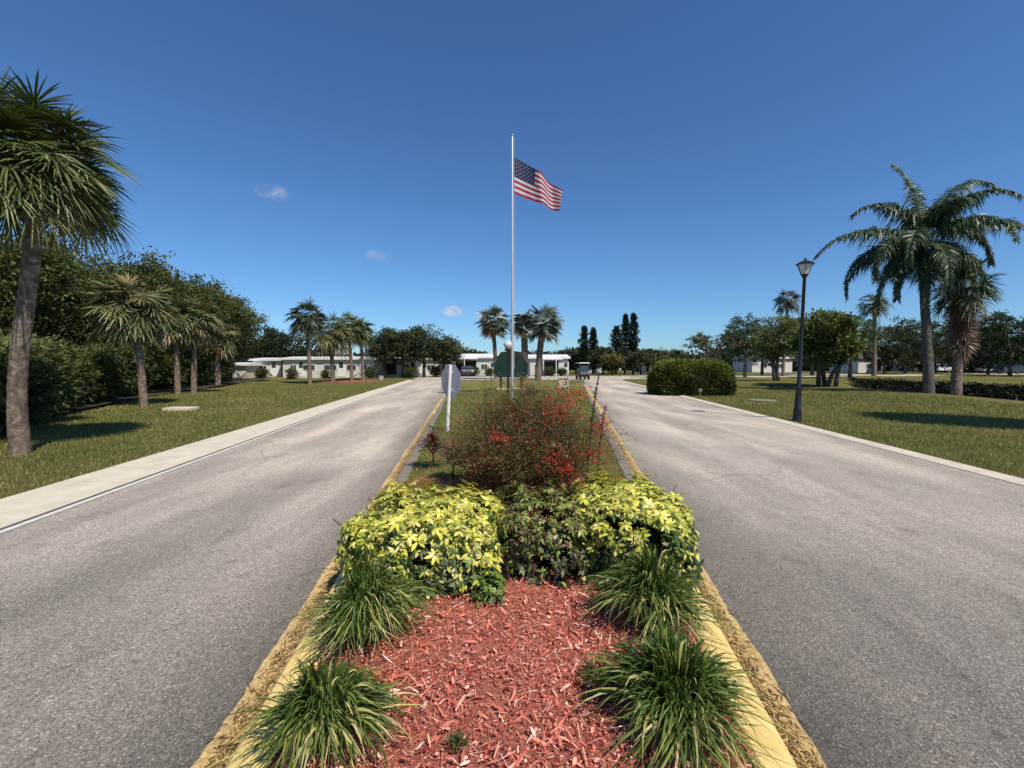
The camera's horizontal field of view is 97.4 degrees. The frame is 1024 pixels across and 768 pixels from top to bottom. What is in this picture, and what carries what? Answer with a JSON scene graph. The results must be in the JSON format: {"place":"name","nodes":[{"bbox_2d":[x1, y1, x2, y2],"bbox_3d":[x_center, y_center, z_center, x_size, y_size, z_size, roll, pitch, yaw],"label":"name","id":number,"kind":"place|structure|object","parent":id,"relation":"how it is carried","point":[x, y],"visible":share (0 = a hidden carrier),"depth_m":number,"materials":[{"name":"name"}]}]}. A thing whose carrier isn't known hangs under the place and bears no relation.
{"place":"outdoors","nodes":[
{"label":"outdoors","id":0,"kind":"place"},
{"bbox_2d":[0,380,443,767],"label":"road","id":1,"kind":"structure","parent":0,"point":[138,621],"depth_m":3.25,"materials":[{"name":"grey asphalt"}]},
{"bbox_2d":[0,380,415,532],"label":"edge line","id":2,"kind":"object","parent":1,"relation":"on","point":[48,514],"visible":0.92,"depth_m":6.02,"materials":[{"name":"paint"}]},
{"bbox_2d":[0,370,1023,498],"bbox_3d":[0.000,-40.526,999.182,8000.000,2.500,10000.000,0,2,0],"label":"ground","id":3,"kind":"structure","parent":0,"point":[754,383],"depth_m":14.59,"materials":[{"name":"green plant"}]},
{"bbox_2d":[0,66,142,455],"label":"cabbage palm","id":4,"kind":"object","parent":3,"relation":"on","point":[54,177],"visible":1,"depth_m":7.89,"materials":[{"name":"green plant"}]},
{"bbox_2d":[77,271,180,406],"bbox_3d":[-14.436,-1.691,17.285,3.115,5.444,2.965,0,2,0],"label":"cabbage palm","id":5,"kind":"object","parent":3,"relation":"on","point":[138,317],"visible":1,"depth_m":16.86,"materials":[{"name":"green plant"}]},
{"bbox_2d":[32,378,265,420],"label":"wood floor","id":6,"kind":"structure","parent":3,"relation":"on","point":[159,391],"depth_m":24.25,"materials":[{"name":"plant"}]},
{"bbox_2d":[0,332,82,434],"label":"wood edge shrub","id":7,"kind":"object","parent":6,"relation":"on","point":[42,371],"visible":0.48,"depth_m":10.63,"materials":[{"name":"green plant"}]},
{"bbox_2d":[0,328,87,411],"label":"wood edge shrub","id":8,"kind":"object","parent":6,"relation":"on","point":[73,355],"depth_m":14.76,"materials":[{"name":"green plant"}]},
{"bbox_2d":[0,224,88,346],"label":"tree","id":9,"kind":"object","parent":6,"relation":"on","point":[48,276],"visible":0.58,"depth_m":17.16,"materials":[{"name":"green plant"}]},
{"bbox_2d":[0,328,96,425],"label":"wood edge shrub","id":10,"kind":"object","parent":6,"relation":"on","point":[60,358],"visible":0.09,"depth_m":12.53,"materials":[{"name":"green plant"}]},
{"bbox_2d":[0,244,142,347],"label":"tree","id":11,"kind":"object","parent":6,"relation":"on","point":[89,322],"visible":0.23,"depth_m":21.21,"materials":[{"name":"green plant"}]},
{"bbox_2d":[52,339,104,405],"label":"wood edge shrub","id":12,"kind":"object","parent":6,"relation":"on","point":[90,372],"visible":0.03,"depth_m":16.55,"materials":[{"name":"green plant"}]},
{"bbox_2d":[74,342,133,402],"bbox_3d":[-17.172,-0.305,18.238,3.338,2.901,2.726,2,3,33],"label":"wood edge shrub","id":13,"kind":"object","parent":6,"relation":"on","point":[110,379],"visible":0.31,"depth_m":18.02,"materials":[{"name":"green plant"}]},
{"bbox_2d":[71,337,137,397],"bbox_3d":[-18.646,-0.550,20.513,2.998,3.192,3.672,1,3,15],"label":"wood edge shrub","id":14,"kind":"object","parent":6,"relation":"on","point":[126,356],"visible":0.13,"depth_m":20.66,"materials":[{"name":"green plant"}]},
{"bbox_2d":[67,245,191,358],"bbox_3d":[-22.036,-3.584,25.876,7.448,8.612,6.325,0,2,0],"label":"tree","id":15,"kind":"object","parent":6,"relation":"on","point":[152,278],"visible":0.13,"depth_m":25.16,"materials":[{"name":"green plant"}]},
{"bbox_2d":[95,342,163,394],"bbox_3d":[-19.902,-0.726,22.939,3.839,3.337,3.135,0,2,-4],"label":"wood edge shrub","id":16,"kind":"object","parent":6,"relation":"on","point":[151,364],"visible":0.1,"depth_m":23.13,"materials":[{"name":"green plant"}]},
{"bbox_2d":[147,344,190,389],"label":"wood edge shrub","id":17,"kind":"object","parent":6,"relation":"on","point":[165,380],"visible":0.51,"depth_m":26.89,"materials":[{"name":"green plant"}]},
{"bbox_2d":[135,261,239,361],"bbox_3d":[-23.344,-3.693,30.616,8.067,8.550,7.291,1,3,12],"label":"tree","id":18,"kind":"object","parent":6,"relation":"on","point":[197,291],"visible":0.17,"depth_m":30.52,"materials":[{"name":"green plant"}]},
{"bbox_2d":[181,348,221,385],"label":"wood edge shrub","id":19,"kind":"object","parent":6,"relation":"on","point":[206,368],"visible":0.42,"depth_m":32.39,"materials":[{"name":"green plant"}]},
{"bbox_2d":[188,287,238,361],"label":"tree","id":20,"kind":"object","parent":6,"relation":"on","point":[226,302],"visible":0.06,"depth_m":36.26,"materials":[{"name":"green plant"}]},
{"bbox_2d":[198,317,247,384],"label":"cabbage palm","id":21,"kind":"object","parent":6,"relation":"on","point":[227,347],"visible":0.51,"depth_m":33.31,"materials":[{"name":"green plant"}]},
{"bbox_2d":[208,351,239,382],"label":"wood edge shrub","id":22,"kind":"object","parent":6,"relation":"on","point":[227,368],"visible":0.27,"depth_m":38.03,"materials":[{"name":"green plant"}]},
{"bbox_2d":[194,286,262,357],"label":"tree","id":23,"kind":"object","parent":6,"relation":"on","point":[239,319],"visible":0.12,"depth_m":40.65,"materials":[{"name":"green plant"}]},
{"bbox_2d":[221,293,269,378],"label":"tree","id":24,"kind":"object","parent":6,"relation":"on","point":[241,353],"visible":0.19,"depth_m":46.15,"materials":[{"name":"green plant"}]},
{"bbox_2d":[149,292,208,394],"bbox_3d":[-17.686,-2.082,23.553,2.693,5.547,2.789,1,3,26],"label":"cabbage palm","id":25,"kind":"object","parent":3,"relation":"on","point":[178,333],"visible":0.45,"depth_m":23.40,"materials":[{"name":"green plant"}]},
{"bbox_2d":[167,294,225,393],"bbox_3d":[-17.095,-2.075,24.265,2.970,5.486,3.107,0,2,0],"label":"cabbage palm","id":26,"kind":"object","parent":3,"relation":"on","point":[202,306],"visible":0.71,"depth_m":24.22,"materials":[{"name":"green plant"}]},
{"bbox_2d":[0,380,413,528],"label":"concrete gutter","id":27,"kind":"object","parent":3,"relation":"on","point":[16,508],"visible":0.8,"depth_m":6.68,"materials":[{"name":"grey concrete"}]},
{"bbox_2d":[0,380,414,530],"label":"gutter joint","id":28,"kind":"object","parent":27,"relation":"on","point":[150,475],"visible":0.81,"depth_m":6.13,"materials":[{"name":"grey concrete"}]},
{"bbox_2d":[231,362,262,377],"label":"shed","id":29,"kind":"structure","parent":3,"relation":"on","point":[247,369],"depth_m":52.10,"materials":[{"name":"beige"}]},
{"bbox_2d":[248,358,282,376],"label":"house wing","id":30,"kind":"structure","parent":3,"relation":"on","point":[274,366],"depth_m":54.94,"materials":[{"name":"white paint"}]},
{"bbox_2d":[237,335,295,361],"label":"round tree","id":31,"kind":"object","parent":3,"relation":"on","point":[263,347],"visible":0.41,"depth_m":79.51,"materials":[{"name":"green plant"}]},
{"bbox_2d":[253,324,316,357],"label":"round tree","id":32,"kind":"object","parent":3,"relation":"on","point":[273,334],"visible":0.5,"depth_m":82.76,"materials":[{"name":"green plant"}]},
{"bbox_2d":[284,296,329,383],"bbox_3d":[-16.787,-3.544,36.881,3.545,7.432,3.633,2,3,44],"label":"cabbage palm","id":33,"kind":"object","parent":3,"relation":"on","point":[308,326],"visible":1,"depth_m":36.46,"materials":[{"name":"green plant"}]},
{"bbox_2d":[190,393,444,767],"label":"median apron","id":34,"kind":"object","parent":3,"relation":"on","point":[213,743],"visible":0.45,"depth_m":2.44,"materials":[{"name":"yellow concrete"}]},
{"bbox_2d":[198,414,823,767],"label":"gutter litter","id":35,"kind":"object","parent":34,"relation":"on","point":[784,737],"visible":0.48,"depth_m":2.17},
{"bbox_2d":[278,357,382,377],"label":"mobile home","id":36,"kind":"object","parent":3,"relation":"on","point":[342,368],"visible":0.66,"depth_m":53.94,"materials":[{"name":"white"}]},
{"bbox_2d":[225,381,477,767],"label":"kerb","id":37,"kind":"structure","parent":3,"relation":"on","point":[403,475],"depth_m":2.26,"materials":[{"name":"yellow paint"}]},
{"bbox_2d":[322,380,380,382],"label":"mulch ring","id":38,"kind":"object","parent":3,"relation":"on","point":[346,381],"visible":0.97,"depth_m":40.91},
{"bbox_2d":[304,312,354,380],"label":"cabbage palm","id":39,"kind":"object","parent":38,"relation":"on","point":[332,340],"visible":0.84,"depth_m":40.62,"materials":[{"name":"green plant"}]},
{"bbox_2d":[333,311,365,379],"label":"cabbage palm","id":40,"kind":"object","parent":38,"relation":"on","point":[356,327],"visible":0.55,"depth_m":43.40,"materials":[{"name":"green plant"}]},
{"bbox_2d":[347,316,376,379],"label":"cabbage palm","id":41,"kind":"object","parent":3,"relation":"on","point":[369,339],"visible":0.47,"depth_m":46.23,"materials":[{"name":"green plant"}]},
{"bbox_2d":[363,325,406,377],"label":"dark tree","id":42,"kind":"object","parent":3,"relation":"on","point":[377,350],"visible":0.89,"depth_m":52.92,"materials":[{"name":"green plant"}]},
{"bbox_2d":[380,326,422,377],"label":"dark tree","id":43,"kind":"object","parent":3,"relation":"on","point":[406,333],"visible":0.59,"depth_m":53.83,"materials":[{"name":"green plant"}]},
{"bbox_2d":[386,357,421,376],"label":"mobile home","id":44,"kind":"object","parent":3,"relation":"on","point":[394,370],"visible":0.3,"depth_m":57.93,"materials":[{"name":"white"}]},
{"bbox_2d":[399,322,451,376],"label":"dark tree","id":45,"kind":"object","parent":3,"relation":"on","point":[424,338],"visible":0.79,"depth_m":54.83,"materials":[{"name":"green plant"}]},
{"bbox_2d":[424,333,467,371],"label":"dark tree","id":46,"kind":"object","parent":3,"relation":"on","point":[453,350],"visible":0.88,"depth_m":56.13,"materials":[{"name":"green plant"}]},
{"bbox_2d":[452,354,498,375],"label":"mobile home","id":47,"kind":"object","parent":3,"relation":"on","point":[483,361],"visible":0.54,"depth_m":65.91,"materials":[{"name":"white"}]},
{"bbox_2d":[473,304,510,379],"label":"silver palm","id":48,"kind":"object","parent":3,"relation":"on","point":[493,327],"visible":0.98,"depth_m":47.14,"materials":[{"name":"green plant"}]},
{"bbox_2d":[269,475,759,767],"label":"mulch bed","id":49,"kind":"object","parent":3,"relation":"on","point":[485,688],"visible":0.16,"depth_m":2.10,"materials":[{"name":"red wood"}]},
{"bbox_2d":[207,649,431,767],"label":"liriope clump","id":50,"kind":"object","parent":49,"relation":"on","point":[322,710],"visible":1,"depth_m":1.69,"materials":[{"name":"green plant"}]},
{"bbox_2d":[269,544,450,667],"bbox_3d":[-0.790,1.124,2.461,0.879,0.568,0.949,2,3,33],"label":"liriope clump","id":51,"kind":"object","parent":49,"relation":"on","point":[363,606],"visible":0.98,"depth_m":2.34,"materials":[{"name":"green plant"}]},
{"bbox_2d":[332,479,505,603],"bbox_3d":[-0.647,1.073,3.382,1.271,0.692,1.299,0,2,0],"label":"variegated schefflera","id":52,"kind":"object","parent":49,"relation":"on","point":[432,536],"visible":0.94,"depth_m":2.88,"materials":[{"name":"yellow plant"}]},
{"bbox_2d":[444,727,468,754],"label":"ground plant","id":53,"kind":"object","parent":49,"relation":"on","point":[455,739],"visible":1,"depth_m":1.75,"materials":[{"name":"green plant"}]},
{"bbox_2d":[466,568,507,608],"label":"schefflera seedling","id":54,"kind":"object","parent":49,"relation":"on","point":[491,592],"visible":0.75,"depth_m":2.80,"materials":[{"name":"green plant"}]},
{"bbox_2d":[414,370,643,503],"bbox_3d":[0.175,0.567,5.227,2.647,1.553,2.151,0,2,0],"label":"firecracker bush","id":55,"kind":"object","parent":49,"relation":"on","point":[541,446],"visible":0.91,"depth_m":4.90,"materials":[{"name":"green plant"}]},
{"bbox_2d":[484,472,597,591],"bbox_3d":[0.190,1.070,3.499,0.989,0.687,1.184,0,2,0],"label":"dark leaved shrub","id":56,"kind":"object","parent":49,"relation":"on","point":[524,531],"visible":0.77,"depth_m":3.08,"materials":[{"name":"green plant"}]},
{"bbox_2d":[565,466,704,601],"bbox_3d":[0.864,1.048,3.432,0.977,0.739,1.367,0,3,10],"label":"variegated schefflera","id":57,"kind":"object","parent":49,"relation":"on","point":[634,511],"visible":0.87,"depth_m":3.03,"materials":[{"name":"yellow plant"}]},
{"bbox_2d":[573,539,757,661],"bbox_3d":[0.814,1.134,2.585,0.945,0.539,1.000,0,2,0],"label":"liriope clump","id":58,"kind":"object","parent":49,"relation":"on","point":[647,586],"visible":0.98,"depth_m":2.48,"materials":[{"name":"green plant"}]},
{"bbox_2d":[555,611,810,767],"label":"liriope clump","id":59,"kind":"object","parent":49,"relation":"on","point":[682,690],"visible":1,"depth_m":1.78,"materials":[{"name":"green plant"}]},
{"bbox_2d":[508,309,538,379],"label":"silver palm","id":60,"kind":"object","parent":3,"relation":"on","point":[521,330],"visible":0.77,"depth_m":45.76,"materials":[{"name":"green plant"}]},
{"bbox_2d":[525,303,565,379],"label":"silver palm","id":61,"kind":"object","parent":3,"relation":"on","point":[542,330],"visible":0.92,"depth_m":45.69,"materials":[{"name":"green plant"}]},
{"bbox_2d":[528,355,570,375],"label":"mobile home","id":62,"kind":"object","parent":3,"relation":"on","point":[558,361],"visible":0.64,"depth_m":66.91,"materials":[{"name":"white"}]},
{"bbox_2d":[572,325,596,370],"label":"norfolk pine","id":63,"kind":"object","parent":3,"relation":"on","point":[583,354],"visible":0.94,"depth_m":74.52,"materials":[{"name":"green plant"}]},
{"bbox_2d":[587,346,618,373],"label":"tree","id":64,"kind":"object","parent":3,"relation":"on","point":[597,353],"visible":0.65,"depth_m":73.31,"materials":[{"name":"green plant"}]},
{"bbox_2d":[600,352,626,374],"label":"tree","id":65,"kind":"object","parent":3,"relation":"on","point":[611,362],"visible":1,"depth_m":69.08,"materials":[{"name":"green plant"}]},
{"bbox_2d":[601,325,630,373],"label":"norfolk pine","id":66,"kind":"object","parent":3,"relation":"on","point":[617,338],"visible":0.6,"depth_m":75.46,"materials":[{"name":"green plant"}]},
{"bbox_2d":[619,313,631,373],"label":"norfolk pine","id":67,"kind":"object","parent":3,"relation":"on","point":[624,325],"visible":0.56,"depth_m":79.37,"materials":[{"name":"green plant"}]},
{"bbox_2d":[232,341,1023,372],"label":"distant woodland","id":68,"kind":"object","parent":3,"relation":"on","point":[971,367],"visible":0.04,"depth_m":115.60,"materials":[{"name":"green plant"}]},
{"bbox_2d":[623,312,642,373],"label":"norfolk pine","id":69,"kind":"object","parent":3,"relation":"on","point":[631,338],"visible":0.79,"depth_m":76.46,"materials":[{"name":"green plant"}]},
{"bbox_2d":[626,349,656,374],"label":"tree","id":70,"kind":"object","parent":3,"relation":"on","point":[645,358],"visible":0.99,"depth_m":71.28,"materials":[{"name":"green plant"}]},
{"bbox_2d":[576,382,797,767],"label":"kerb","id":71,"kind":"structure","parent":3,"relation":"on","point":[770,740],"depth_m":1.98,"materials":[{"name":"yellow paint"}]},
{"bbox_2d":[646,357,737,395],"bbox_3d":[9.498,-0.403,23.970,4.595,2.142,2.678,0,2,0],"label":"rounded hedge","id":72,"kind":"object","parent":3,"relation":"on","point":[692,377],"visible":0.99,"depth_m":23.04,"materials":[{"name":"green plant"}]},
{"bbox_2d":[584,384,826,767],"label":"median apron","id":73,"kind":"object","parent":3,"relation":"on","point":[753,651],"visible":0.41,"depth_m":2.38,"materials":[{"name":"yellow concrete"}]},
{"bbox_2d":[679,329,746,358],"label":"spreading tree","id":74,"kind":"object","parent":3,"relation":"on","point":[726,338],"visible":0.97,"depth_m":56.61,"materials":[{"name":"green plant"}]},
{"bbox_2d":[722,311,771,376],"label":"leafy tree","id":75,"kind":"object","parent":3,"relation":"on","point":[740,331],"visible":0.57,"depth_m":56.74,"materials":[{"name":"green plant"}]},
{"bbox_2d":[733,356,792,371],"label":"mobile home","id":76,"kind":"object","parent":3,"relation":"on","point":[754,368],"visible":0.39,"depth_m":91.97,"materials":[{"name":"white"}]},
{"bbox_2d":[742,313,812,380],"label":"leafy tree","id":77,"kind":"object","parent":3,"relation":"on","point":[773,350],"visible":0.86,"depth_m":42.87,"materials":[{"name":"green plant"}]},
{"bbox_2d":[773,290,801,375],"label":"fan palm","id":78,"kind":"object","parent":3,"relation":"on","point":[787,306],"visible":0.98,"depth_m":62.08,"materials":[{"name":"green plant"}]},
{"bbox_2d":[792,258,814,421],"bbox_3d":[8.205,-1.146,12.774,0.470,4.826,0.470,1,2,0],"label":"street lamp","id":79,"kind":"object","parent":3,"relation":"on","point":[805,265],"visible":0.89,"depth_m":12.74,"materials":[{"name":"black metal"}]},
{"bbox_2d":[619,380,1023,485],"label":"concrete edging","id":80,"kind":"object","parent":3,"relation":"on","point":[995,475],"visible":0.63,"depth_m":8.31,"materials":[{"name":"grey concrete"}]},
{"bbox_2d":[780,307,871,386],"bbox_3d":[23.344,-2.681,33.430,5.638,6.202,5.446,-2,3,-39],"label":"leafy tree","id":81,"kind":"object","parent":3,"relation":"on","point":[825,336],"visible":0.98,"depth_m":32.47,"materials":[{"name":"green plant"}]},
{"bbox_2d":[805,314,889,378],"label":"leafy tree","id":82,"kind":"object","parent":3,"relation":"on","point":[875,334],"visible":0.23,"depth_m":51.55,"materials":[{"name":"green plant"}]},
{"bbox_2d":[829,355,894,372],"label":"mobile home","id":83,"kind":"object","parent":3,"relation":"on","point":[862,366],"visible":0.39,"depth_m":87.98,"materials":[{"name":"white"}]},
{"bbox_2d":[854,293,894,375],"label":"fan palm","id":84,"kind":"object","parent":3,"relation":"on","point":[874,312],"visible":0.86,"depth_m":62.28,"materials":[{"name":"green plant"}]},
{"bbox_2d":[861,324,916,373],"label":"leafy tree","id":85,"kind":"object","parent":3,"relation":"on","point":[883,356],"visible":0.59,"depth_m":74.94,"materials":[{"name":"green plant"}]},
{"bbox_2d":[877,315,948,373],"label":"leafy tree","id":86,"kind":"object","parent":3,"relation":"on","point":[915,349],"visible":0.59,"depth_m":73.59,"materials":[{"name":"green plant"}]},
{"bbox_2d":[812,163,1023,393],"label":"queen palm","id":87,"kind":"object","parent":3,"relation":"on","point":[910,245],"visible":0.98,"depth_m":24.14,"materials":[{"name":"green plant"}]},
{"bbox_2d":[895,320,964,372],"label":"leafy tree","id":88,"kind":"object","parent":3,"relation":"on","point":[941,329],"visible":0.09,"depth_m":79.44,"materials":[{"name":"green plant"}]},
{"bbox_2d":[852,377,1023,400],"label":"hedge","id":89,"kind":"object","parent":3,"relation":"on","point":[974,385],"visible":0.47,"depth_m":43.90,"materials":[{"name":"green plant"}]},
{"bbox_2d":[913,311,1021,373],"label":"leafy tree","id":90,"kind":"object","parent":3,"relation":"on","point":[938,335],"visible":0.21,"depth_m":74.18,"materials":[{"name":"green plant"}]},
{"bbox_2d":[930,254,1006,395],"bbox_3d":[24.866,-2.982,24.910,3.411,8.134,3.500,2,3,40],"label":"shaggy palm","id":91,"kind":"object","parent":3,"relation":"on","point":[961,333],"visible":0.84,"depth_m":24.63,"materials":[{"name":"green plant"}]},
{"bbox_2d":[964,325,1023,374],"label":"leafy tree","id":92,"kind":"object","parent":3,"relation":"on","point":[987,363],"visible":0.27,"depth_m":70.32,"materials":[{"name":"green plant"}]},
{"bbox_2d":[971,309,1023,375],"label":"leafy tree","id":93,"kind":"object","parent":3,"relation":"on","point":[1012,349],"visible":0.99,"depth_m":62.48,"materials":[{"name":"green plant"}]},
{"bbox_2d":[0,0,1023,358],"label":"sky","id":94,"kind":"structure","parent":0,"point":[353,156],"materials":[{"name":"blue"}]},
{"bbox_2d":[401,380,625,492],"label":"median lawn","id":95,"kind":"structure","parent":0,"point":[471,386],"depth_m":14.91,"materials":[{"name":"green plant"}]},
{"bbox_2d":[411,430,450,467],"bbox_3d":[-1.108,0.952,6.550,0.678,0.632,0.585,-2,3,-32],"label":"cordyline","id":96,"kind":"object","parent":95,"relation":"on","point":[434,444],"visible":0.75,"depth_m":6.53,"materials":[{"name":"red plant"}]},
{"bbox_2d":[441,364,460,430],"bbox_3d":[-1.407,0.378,10.049,0.110,1.641,0.750,-2,3,-42],"label":"stop sign","id":97,"kind":"object","parent":95,"relation":"on","point":[451,378],"visible":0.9,"depth_m":10.00,"materials":[{"name":"metal"}]},
{"bbox_2d":[494,351,527,389],"bbox_3d":[-0.058,-0.765,26.153,1.960,2.364,0.900,0,2,0],"label":"entrance sign","id":98,"kind":"object","parent":95,"relation":"on","point":[520,364],"visible":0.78,"depth_m":26.09,"materials":[{"name":"green metal"}]},
{"bbox_2d":[511,134,513,396],"bbox_3d":[0.014,-4.974,19.497,0.840,11.451,0.840,0,2,0],"label":"flagpole","id":99,"kind":"object","parent":95,"relation":"on","point":[512,351],"visible":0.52,"depth_m":19.50,"materials":[{"name":"metal"}]},
{"bbox_2d":[514,157,561,210],"bbox_3d":[1.169,-8.678,19.470,2.112,2.120,0.464,-1,3,-17],"label":"national flag","id":100,"kind":"object","parent":99,"relation":"attached to","point":[532,184],"visible":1,"depth_m":19.44,"materials":[{"name":"multicoloured fabric"}]},
{"bbox_2d":[576,656,624,703],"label":"ground plant","id":101,"kind":"object","parent":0,"point":[594,665],"visible":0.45,"depth_m":2.08,"materials":[{"name":"green plant"}]},
{"bbox_2d":[414,373,1023,379],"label":"cross street","id":102,"kind":"structure","parent":0,"point":[572,377],"depth_m":55.30,"materials":[{"name":"grey asphalt"}]},
{"bbox_2d":[583,380,1023,767],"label":"road","id":103,"kind":"structure","parent":0,"point":[872,597],"depth_m":3.46,"materials":[{"name":"grey asphalt"}]},
{"bbox_2d":[682,389,1023,478],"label":"lawn grass","id":104,"kind":"structure","parent":0,"point":[920,402],"depth_m":13.92,"materials":[{"name":"green plant"}]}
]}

